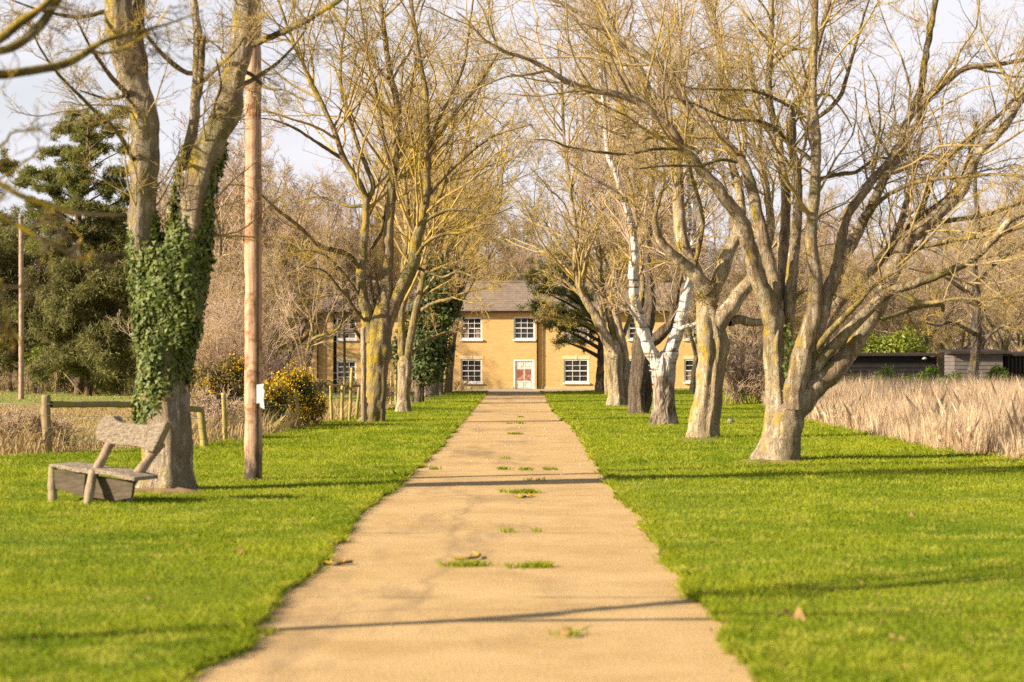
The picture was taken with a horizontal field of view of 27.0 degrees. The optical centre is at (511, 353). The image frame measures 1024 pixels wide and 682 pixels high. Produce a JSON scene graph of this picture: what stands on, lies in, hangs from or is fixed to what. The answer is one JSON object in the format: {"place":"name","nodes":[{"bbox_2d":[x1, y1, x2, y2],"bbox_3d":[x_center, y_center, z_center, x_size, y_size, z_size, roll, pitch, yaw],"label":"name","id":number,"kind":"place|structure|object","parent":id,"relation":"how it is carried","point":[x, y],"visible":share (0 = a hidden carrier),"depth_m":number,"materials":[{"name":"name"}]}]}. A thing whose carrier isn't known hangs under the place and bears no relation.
{"place":"outdoors","nodes":[
{"label":"outdoors","id":0,"kind":"place"},
{"bbox_2d":[0,377,469,455],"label":"dry grass","id":1,"kind":"structure","parent":0,"point":[323,386],"depth_m":49.09,"materials":[{"name":"plant"}]},
{"bbox_2d":[0,390,487,681],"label":"lawn","id":2,"kind":"structure","parent":0,"point":[124,596],"depth_m":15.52,"materials":[{"name":"plant"}]},
{"bbox_2d":[0,0,202,357],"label":"overhanging tree","id":3,"kind":"object","parent":2,"relation":"on","point":[21,21],"visible":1,"depth_m":12.33,"materials":[{"name":"brown plant"}]},
{"bbox_2d":[47,415,172,504],"bbox_3d":[-4.272,1.167,22.542,1.336,1.011,0.819,0,0,12],"label":"rustic bench","id":4,"kind":"object","parent":2,"relation":"on","point":[112,431],"visible":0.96,"depth_m":22.54,"materials":[{"name":"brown wood"}]},
{"bbox_2d":[0,392,299,453],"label":"field fence","id":5,"kind":"object","parent":2,"relation":"on","point":[47,403],"visible":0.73,"depth_m":34.23,"materials":[{"name":"wood"}]},
{"bbox_2d":[134,487,201,493],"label":"soil","id":6,"kind":"structure","parent":2,"relation":"on","point":[177,489],"depth_m":24.14,"materials":[{"name":"brown soil"}]},
{"bbox_2d":[0,0,392,490],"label":"ivy clad tree","id":7,"kind":"object","parent":6,"relation":"on","point":[168,282],"visible":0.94,"depth_m":24.37,"materials":[{"name":"green plant"}]},
{"bbox_2d":[244,0,264,479],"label":"utility pole","id":8,"kind":"object","parent":2,"relation":"on","point":[254,390],"visible":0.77,"depth_m":26.51,"materials":[{"name":"brown wood"}]},
{"bbox_2d":[312,368,397,420],"bbox_3d":[-5.668,1.226,76.407,3.671,1.731,47.741,0,0,-5],"label":"stake fence","id":9,"kind":"object","parent":2,"relation":"on","point":[350,386],"visible":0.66,"depth_m":53.47,"materials":[{"name":"wood"}]},
{"bbox_2d":[360,327,366,421],"bbox_3d":[-3.648,0.551,52.400,0.148,2.410,0.145,0,0,0],"label":"wooden post","id":10,"kind":"object","parent":2,"relation":"on","point":[363,378],"visible":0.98,"depth_m":52.35,"materials":[{"name":"brown wood"}]},
{"bbox_2d":[212,0,559,421],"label":"lichened tree","id":11,"kind":"object","parent":2,"relation":"on","point":[378,322],"visible":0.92,"depth_m":52.97,"materials":[{"name":"gold plant"}]},
{"bbox_2d":[331,27,537,411],"bbox_3d":[-2.445,-4.180,65.000,6.658,12.378,7.002,0,0,0],"label":"slender tree","id":12,"kind":"object","parent":2,"relation":"on","point":[405,352],"visible":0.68,"depth_m":64.62,"materials":[{"name":"brown plant"}]},
{"bbox_2d":[383,83,514,402],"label":"ivy tree","id":13,"kind":"object","parent":2,"relation":"on","point":[428,361],"visible":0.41,"depth_m":81.98,"materials":[{"name":"brown plant"}]},
{"bbox_2d":[0,411,1023,680],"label":"leaf litter","id":14,"kind":"object","parent":2,"relation":"on","point":[646,553],"visible":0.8,"depth_m":15.33,"materials":[{"name":"plant"}]},
{"bbox_2d":[186,392,754,681],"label":"driveway","id":15,"kind":"structure","parent":0,"point":[400,567],"depth_m":14.33,"materials":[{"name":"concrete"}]},
{"bbox_2d":[247,415,633,637],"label":"weeds","id":16,"kind":"object","parent":15,"relation":"on","point":[536,564],"visible":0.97,"depth_m":16.02,"materials":[{"name":"green plant"}]},
{"bbox_2d":[146,391,800,681],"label":"grass","id":17,"kind":"structure","parent":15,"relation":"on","point":[655,540],"depth_m":14.42,"materials":[{"name":"green plant"}]},
{"bbox_2d":[0,358,993,455],"bbox_3d":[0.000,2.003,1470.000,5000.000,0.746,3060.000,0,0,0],"label":"ground","id":18,"kind":"structure","parent":0,"point":[27,401],"depth_m":94.81,"materials":[{"name":"beige plant"}]},
{"bbox_2d":[18,216,23,398],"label":"field pole","id":19,"kind":"object","parent":18,"relation":"on","point":[21,318],"visible":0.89,"depth_m":95.41,"materials":[{"name":"beige wood"}]},
{"bbox_2d":[0,146,48,365],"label":"evergreen tree","id":20,"kind":"object","parent":18,"relation":"on","point":[6,165],"visible":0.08,"depth_m":121.32,"materials":[{"name":"green plant"}]},
{"bbox_2d":[0,363,73,391],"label":"thicket","id":21,"kind":"object","parent":18,"relation":"on","point":[13,378],"visible":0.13,"depth_m":127.34,"materials":[{"name":"brown plant"}]},
{"bbox_2d":[30,344,46,394],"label":"green shrub","id":22,"kind":"object","parent":18,"relation":"on","point":[36,350],"visible":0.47,"depth_m":111.81,"materials":[{"name":"green plant"}]},
{"bbox_2d":[0,205,86,392],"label":"evergreen tree","id":23,"kind":"object","parent":18,"relation":"on","point":[9,260],"visible":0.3,"depth_m":117.72,"materials":[{"name":"green plant"}]},
{"bbox_2d":[0,400,87,452],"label":"thicket","id":24,"kind":"object","parent":18,"relation":"on","point":[17,420],"visible":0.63,"depth_m":34.70,"materials":[{"name":"beige plant"}]},
{"bbox_2d":[10,90,130,394],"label":"pine tree","id":25,"kind":"object","parent":18,"relation":"on","point":[59,177],"visible":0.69,"depth_m":111.78,"materials":[{"name":"green plant"}]},
{"bbox_2d":[10,242,136,395],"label":"evergreen tree","id":26,"kind":"object","parent":18,"relation":"on","point":[77,324],"visible":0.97,"depth_m":106.57,"materials":[{"name":"green plant"}]},
{"bbox_2d":[47,187,169,393],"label":"evergreen tree","id":27,"kind":"object","parent":18,"relation":"on","point":[126,295],"visible":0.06,"depth_m":114.70,"materials":[{"name":"green plant"}]},
{"bbox_2d":[127,238,277,367],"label":"bare tree","id":28,"kind":"object","parent":18,"relation":"on","point":[229,285],"visible":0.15,"depth_m":94.25,"materials":[{"name":"brown plant"}]},
{"bbox_2d":[105,276,303,409],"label":"thicket","id":29,"kind":"object","parent":18,"relation":"on","point":[238,346],"visible":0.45,"depth_m":65.48,"materials":[{"name":"brown plant"}]},
{"bbox_2d":[190,351,244,417],"bbox_3d":[-6.462,0.847,47.033,1.658,1.814,1.384,0,0,-41],"label":"gorse bush","id":30,"kind":"object","parent":18,"relation":"on","point":[229,373],"visible":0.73,"depth_m":46.83,"materials":[{"name":"plant"}]},
{"bbox_2d":[190,385,244,439],"bbox_3d":[-5.492,1.183,40.081,1.435,1.330,1.476,0,0,0],"label":"thicket","id":31,"kind":"object","parent":18,"relation":"on","point":[211,409],"visible":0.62,"depth_m":39.99,"materials":[{"name":"beige plant"}]},
{"bbox_2d":[117,74,322,349],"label":"bare tree","id":32,"kind":"object","parent":18,"relation":"on","point":[227,189],"visible":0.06,"depth_m":108.95,"materials":[{"name":"brown plant"}]},
{"bbox_2d":[122,101,347,306],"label":"bare tree","id":33,"kind":"object","parent":18,"relation":"on","point":[221,249],"visible":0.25,"depth_m":102.91,"materials":[{"name":"brown plant"}]},
{"bbox_2d":[201,265,288,364],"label":"bare tree","id":34,"kind":"object","parent":18,"relation":"on","point":[224,283],"visible":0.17,"depth_m":87.70,"materials":[{"name":"brown plant"}]},
{"bbox_2d":[210,251,308,363],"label":"bare tree","id":35,"kind":"object","parent":18,"relation":"on","point":[291,316],"visible":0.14,"depth_m":99.77,"materials":[{"name":"brown plant"}]},
{"bbox_2d":[157,165,369,378],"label":"bare tree","id":36,"kind":"object","parent":18,"relation":"on","point":[309,271],"visible":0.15,"depth_m":106.44,"materials":[{"name":"brown plant"}]},
{"bbox_2d":[238,375,292,424],"bbox_3d":[-5.346,1.106,45.929,1.212,1.280,1.014,0,0,0],"label":"gorse bush","id":37,"kind":"object","parent":18,"relation":"on","point":[271,400],"visible":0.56,"depth_m":45.81,"materials":[{"name":"plant"}]},
{"bbox_2d":[262,339,326,388],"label":"thicket","id":38,"kind":"object","parent":18,"relation":"on","point":[291,357],"visible":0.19,"depth_m":68.01,"materials":[{"name":"brown plant"}]},
{"bbox_2d":[267,362,327,427],"bbox_3d":[-4.940,0.993,48.866,1.418,1.597,1.876,0,0,0],"label":"gorse bush","id":39,"kind":"object","parent":18,"relation":"on","point":[301,387],"visible":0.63,"depth_m":48.80,"materials":[{"name":"plant"}]},
{"bbox_2d":[263,255,344,365],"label":"bare tree","id":40,"kind":"object","parent":18,"relation":"on","point":[305,338],"visible":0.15,"depth_m":113.91,"materials":[{"name":"brown plant"}]},
{"bbox_2d":[235,174,373,383],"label":"forked tree","id":41,"kind":"object","parent":18,"relation":"on","point":[312,336],"visible":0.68,"depth_m":92.03,"materials":[{"name":"brown plant"}]},
{"bbox_2d":[309,391,329,423],"bbox_3d":[-4.721,1.313,51.022,0.806,0.926,0.648,0,0,28],"label":"gorse bush","id":42,"kind":"object","parent":18,"relation":"on","point":[324,404],"visible":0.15,"depth_m":50.89,"materials":[{"name":"yellow plant"}]},
{"bbox_2d":[270,198,377,277],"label":"bare tree","id":43,"kind":"object","parent":18,"relation":"on","point":[355,216],"visible":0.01,"depth_m":163.89,"materials":[{"name":"brown plant"}]},
{"bbox_2d":[333,298,336,392],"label":"dark pole","id":44,"kind":"object","parent":18,"relation":"on","point":[334,358],"visible":0.69,"depth_m":117.92,"materials":[{"name":"black metal"}]},
{"bbox_2d":[273,161,399,276],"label":"bare tree","id":45,"kind":"object","parent":18,"relation":"on","point":[337,196],"visible":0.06,"depth_m":169.71,"materials":[{"name":"brown plant"}]},
{"bbox_2d":[343,306,345,393],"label":"grey pole","id":46,"kind":"object","parent":18,"relation":"on","point":[344,356],"visible":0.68,"depth_m":116.95,"materials":[{"name":"grey metal"}]},
{"bbox_2d":[305,187,440,346],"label":"bare tree","id":47,"kind":"object","parent":18,"relation":"on","point":[369,282],"visible":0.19,"depth_m":116.09,"materials":[{"name":"brown plant"}]},
{"bbox_2d":[320,173,440,280],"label":"bare tree","id":48,"kind":"object","parent":18,"relation":"on","point":[354,201],"visible":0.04,"depth_m":163.25,"materials":[{"name":"brown plant"}]},
{"bbox_2d":[342,125,529,394],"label":"verge tree","id":49,"kind":"object","parent":18,"relation":"on","point":[441,387],"visible":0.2,"depth_m":109.80,"materials":[{"name":"brown plant"}]},
{"bbox_2d":[319,36,565,393],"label":"verge tree","id":50,"kind":"object","parent":18,"relation":"on","point":[448,386],"visible":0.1,"depth_m":116.09,"materials":[{"name":"brown plant"}]},
{"bbox_2d":[338,3,550,396],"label":"verge tree","id":51,"kind":"object","parent":18,"relation":"on","point":[431,391],"visible":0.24,"depth_m":104.31,"materials":[{"name":"brown plant"}]},
{"bbox_2d":[264,281,728,388],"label":"brick house","id":52,"kind":"structure","parent":18,"relation":"on","point":[511,347],"depth_m":140.00,"materials":[{"name":"brick"}]},
{"bbox_2d":[337,318,356,340],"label":"window","id":53,"kind":"structure","parent":52,"relation":"in","point":[348,338],"depth_m":140.06,"materials":[{"name":"white paint"}]},
{"bbox_2d":[337,357,357,384],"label":"window","id":54,"kind":"structure","parent":52,"relation":"in","point":[350,361],"depth_m":140.10,"materials":[{"name":"white paint"}]},
{"bbox_2d":[460,317,482,340],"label":"window","id":55,"kind":"structure","parent":52,"relation":"in","point":[474,332],"depth_m":139.96,"materials":[{"name":"white paint"}]},
{"bbox_2d":[459,355,483,383],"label":"window","id":56,"kind":"structure","parent":52,"relation":"in","point":[471,366],"depth_m":139.96,"materials":[{"name":"white paint"}]},
{"bbox_2d":[514,359,533,388],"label":"door","id":57,"kind":"structure","parent":52,"relation":"in","point":[523,368],"depth_m":139.89,"materials":[{"name":"paint"}]},
{"bbox_2d":[513,317,535,340],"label":"window","id":58,"kind":"structure","parent":52,"relation":"in","point":[524,330],"depth_m":139.96,"materials":[{"name":"white paint"}]},
{"bbox_2d":[562,355,589,383],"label":"window","id":59,"kind":"structure","parent":52,"relation":"in","point":[576,368],"depth_m":140.10,"materials":[{"name":"white paint"}]},
{"bbox_2d":[683,356,693,383],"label":"window","id":60,"kind":"structure","parent":52,"relation":"in","point":[688,360],"depth_m":140.06,"materials":[{"name":"white paint"}]},
{"bbox_2d":[441,189,560,280],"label":"bare tree","id":61,"kind":"object","parent":18,"relation":"on","point":[488,254],"visible":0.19,"depth_m":183.00,"materials":[{"name":"brown plant"}]},
{"bbox_2d":[479,193,575,280],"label":"bare tree","id":62,"kind":"object","parent":18,"relation":"on","point":[516,232],"visible":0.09,"depth_m":190.00,"materials":[{"name":"brown plant"}]},
{"bbox_2d":[493,183,610,280],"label":"bare tree","id":63,"kind":"object","parent":18,"relation":"on","point":[519,266],"visible":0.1,"depth_m":168.52,"materials":[{"name":"brown plant"}]},
{"bbox_2d":[591,167,730,280],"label":"bare tree","id":64,"kind":"object","parent":18,"relation":"on","point":[669,235],"visible":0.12,"depth_m":159.60,"materials":[{"name":"brown plant"}]},
{"bbox_2d":[656,209,732,287],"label":"bare tree","id":65,"kind":"object","parent":18,"relation":"on","point":[709,247],"visible":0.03,"depth_m":170.73,"materials":[{"name":"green plant"}]},
{"bbox_2d":[665,183,791,341],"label":"bare tree","id":66,"kind":"object","parent":18,"relation":"on","point":[715,252],"visible":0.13,"depth_m":159.02,"materials":[{"name":"brown plant"}]},
{"bbox_2d":[723,246,756,377],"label":"bare tree","id":67,"kind":"object","parent":18,"relation":"on","point":[739,258],"visible":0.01,"depth_m":149.79,"materials":[{"name":"brown plant"}]},
{"bbox_2d":[722,335,791,404],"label":"thicket","id":68,"kind":"object","parent":18,"relation":"on","point":[739,381],"visible":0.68,"depth_m":77.78,"materials":[{"name":"brown plant"}]},
{"bbox_2d":[719,263,804,385],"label":"bare tree","id":69,"kind":"object","parent":18,"relation":"on","point":[755,330],"visible":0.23,"depth_m":104.30,"materials":[{"name":"brown plant"}]},
{"bbox_2d":[719,233,828,382],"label":"bare tree","id":70,"kind":"object","parent":18,"relation":"on","point":[733,286],"visible":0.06,"depth_m":119.09,"materials":[{"name":"brown plant"}]},
{"bbox_2d":[725,234,834,362],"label":"bare tree","id":71,"kind":"object","parent":18,"relation":"on","point":[744,275],"visible":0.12,"depth_m":110.93,"materials":[{"name":"brown plant"}]},
{"bbox_2d":[728,178,872,339],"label":"bare tree","id":72,"kind":"object","parent":18,"relation":"on","point":[831,194],"visible":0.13,"depth_m":134.21,"materials":[{"name":"brown plant"}]},
{"bbox_2d":[772,196,885,335],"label":"bare tree","id":73,"kind":"object","parent":18,"relation":"on","point":[803,245],"visible":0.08,"depth_m":155.13,"materials":[{"name":"brown plant"}]},
{"bbox_2d":[791,275,868,352],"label":"bare tree","id":74,"kind":"object","parent":18,"relation":"on","point":[842,325],"visible":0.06,"depth_m":117.11,"materials":[{"name":"brown plant"}]},
{"bbox_2d":[798,208,893,349],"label":"bare tree","id":75,"kind":"object","parent":18,"relation":"on","point":[860,255],"visible":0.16,"depth_m":127.87,"materials":[{"name":"brown plant"}]},
{"bbox_2d":[729,247,1023,372],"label":"woodland","id":76,"kind":"object","parent":18,"relation":"on","point":[990,345],"visible":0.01,"depth_m":195.53,"materials":[{"name":"plant"}]},
{"bbox_2d":[818,353,943,386],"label":"timber shed","id":77,"kind":"structure","parent":18,"relation":"on","point":[910,364],"depth_m":94.98,"materials":[{"name":"wood"}]},
{"bbox_2d":[872,364,898,382],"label":"leafy weed","id":78,"kind":"object","parent":18,"relation":"on","point":[887,371],"visible":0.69,"depth_m":80.99,"materials":[{"name":"green plant"}]},
{"bbox_2d":[752,370,1023,460],"bbox_3d":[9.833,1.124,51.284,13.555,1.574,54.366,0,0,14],"label":"reeds","id":79,"kind":"object","parent":18,"relation":"on","point":[964,423],"visible":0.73,"depth_m":42.14,"materials":[{"name":"beige plant"}]},
{"bbox_2d":[833,247,956,340],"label":"bare tree","id":80,"kind":"object","parent":18,"relation":"on","point":[888,324],"visible":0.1,"depth_m":139.51,"materials":[{"name":"brown plant"}]},
{"bbox_2d":[860,323,937,360],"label":"laurel bush","id":81,"kind":"object","parent":18,"relation":"on","point":[905,343],"visible":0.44,"depth_m":103.35,"materials":[{"name":"green plant"}]},
{"bbox_2d":[866,218,957,339],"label":"bare tree","id":82,"kind":"object","parent":18,"relation":"on","point":[908,276],"visible":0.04,"depth_m":160.05,"materials":[{"name":"brown plant"}]},
{"bbox_2d":[865,238,991,346],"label":"bare tree","id":83,"kind":"object","parent":18,"relation":"on","point":[893,309],"visible":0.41,"depth_m":129.37,"materials":[{"name":"brown plant"}]},
{"bbox_2d":[863,204,995,378],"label":"bare tree","id":84,"kind":"object","parent":18,"relation":"on","point":[940,359],"visible":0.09,"depth_m":174.79,"materials":[{"name":"brown plant"}]},
{"bbox_2d":[923,364,942,388],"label":"leafy weed","id":85,"kind":"object","parent":18,"relation":"on","point":[934,372],"visible":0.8,"depth_m":81.86,"materials":[{"name":"green plant"}]},
{"bbox_2d":[878,232,1021,353],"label":"bare tree","id":86,"kind":"object","parent":18,"relation":"on","point":[964,341],"visible":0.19,"depth_m":144.13,"materials":[{"name":"brown plant"}]},
{"bbox_2d":[884,135,1023,385],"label":"flaky barked tree","id":87,"kind":"object","parent":18,"relation":"on","point":[975,332],"visible":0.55,"depth_m":78.85,"materials":[{"name":"brown plant"}]},
{"bbox_2d":[916,184,1023,348],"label":"bare tree","id":88,"kind":"object","parent":18,"relation":"on","point":[967,226],"visible":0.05,"depth_m":164.35,"materials":[{"name":"brown plant"}]},
{"bbox_2d":[938,349,1009,383],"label":"timber shed","id":89,"kind":"structure","parent":18,"relation":"on","point":[957,360],"depth_m":91.99,"materials":[{"name":"wood"}]},
{"bbox_2d":[931,193,1023,350],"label":"bare tree","id":90,"kind":"object","parent":18,"relation":"on","point":[1004,340],"visible":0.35,"depth_m":134.66,"materials":[{"name":"brown plant"}]},
{"bbox_2d":[949,200,1023,350],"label":"bare tree","id":91,"kind":"object","parent":18,"relation":"on","point":[1019,346],"visible":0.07,"depth_m":154.89,"materials":[{"name":"brown plant"}]},
{"bbox_2d":[984,363,1009,383],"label":"leafy weed","id":92,"kind":"object","parent":18,"relation":"on","point":[995,371],"visible":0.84,"depth_m":81.88,"materials":[{"name":"green plant"}]},
{"bbox_2d":[979,167,1023,292],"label":"bare tree","id":93,"kind":"object","parent":18,"relation":"on","point":[1016,196],"visible":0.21,"depth_m":146.68,"materials":[{"name":"brown plant"}]},
{"bbox_2d":[1003,351,1023,383],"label":"timber shed","id":94,"kind":"structure","parent":18,"relation":"on","point":[1013,362],"depth_m":92.97,"materials":[{"name":"wood"}]},
{"bbox_2d":[0,0,1023,349],"label":"sky","id":95,"kind":"structure","parent":0,"point":[946,28],"materials":[{"name":"white"}]},
{"bbox_2d":[443,389,594,391],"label":"yard","id":96,"kind":"structure","parent":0,"point":[513,390],"depth_m":130.16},
{"bbox_2d":[541,388,1023,681],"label":"lawn","id":97,"kind":"structure","parent":0,"point":[920,569],"depth_m":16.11,"materials":[{"name":"plant"}]},
{"bbox_2d":[516,246,603,391],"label":"leaning pine","id":98,"kind":"object","parent":97,"relation":"on","point":[574,299],"visible":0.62,"depth_m":120.40,"materials":[{"name":"green plant"}]},
{"bbox_2d":[461,71,706,394],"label":"slim tree","id":99,"kind":"object","parent":97,"relation":"on","point":[601,309],"visible":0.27,"depth_m":104.94,"materials":[{"name":"brown plant"}]},
{"bbox_2d":[491,0,737,405],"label":"budding tree","id":100,"kind":"object","parent":97,"relation":"on","point":[616,353],"visible":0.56,"depth_m":75.25,"materials":[{"name":"brown plant"}]},
{"bbox_2d":[513,0,784,424],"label":"birch tree","id":101,"kind":"object","parent":97,"relation":"on","point":[663,365],"visible":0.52,"depth_m":49.58,"materials":[{"name":"white plant"}]},
{"bbox_2d":[542,0,765,413],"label":"gnarled tree","id":102,"kind":"object","parent":97,"relation":"on","point":[640,394],"visible":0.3,"depth_m":62.30,"materials":[{"name":"brown plant"}]},
{"bbox_2d":[652,251,731,392],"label":"orchard tree","id":103,"kind":"object","parent":97,"relation":"on","point":[694,366],"visible":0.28,"depth_m":113.91,"materials":[{"name":"plant"}]},
{"bbox_2d":[537,0,864,438],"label":"fluted tree","id":104,"kind":"object","parent":97,"relation":"on","point":[713,321],"visible":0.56,"depth_m":40.50,"materials":[{"name":"brown plant"}]},
{"bbox_2d":[741,459,805,462],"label":"soil","id":105,"kind":"structure","parent":97,"relation":"on","point":[761,460],"depth_m":30.98,"materials":[{"name":"brown soil"}]},
{"bbox_2d":[376,0,1023,460],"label":"multi stemmed tree","id":106,"kind":"object","parent":105,"relation":"on","point":[804,380],"visible":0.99,"depth_m":31.51,"materials":[{"name":"brown plant"}]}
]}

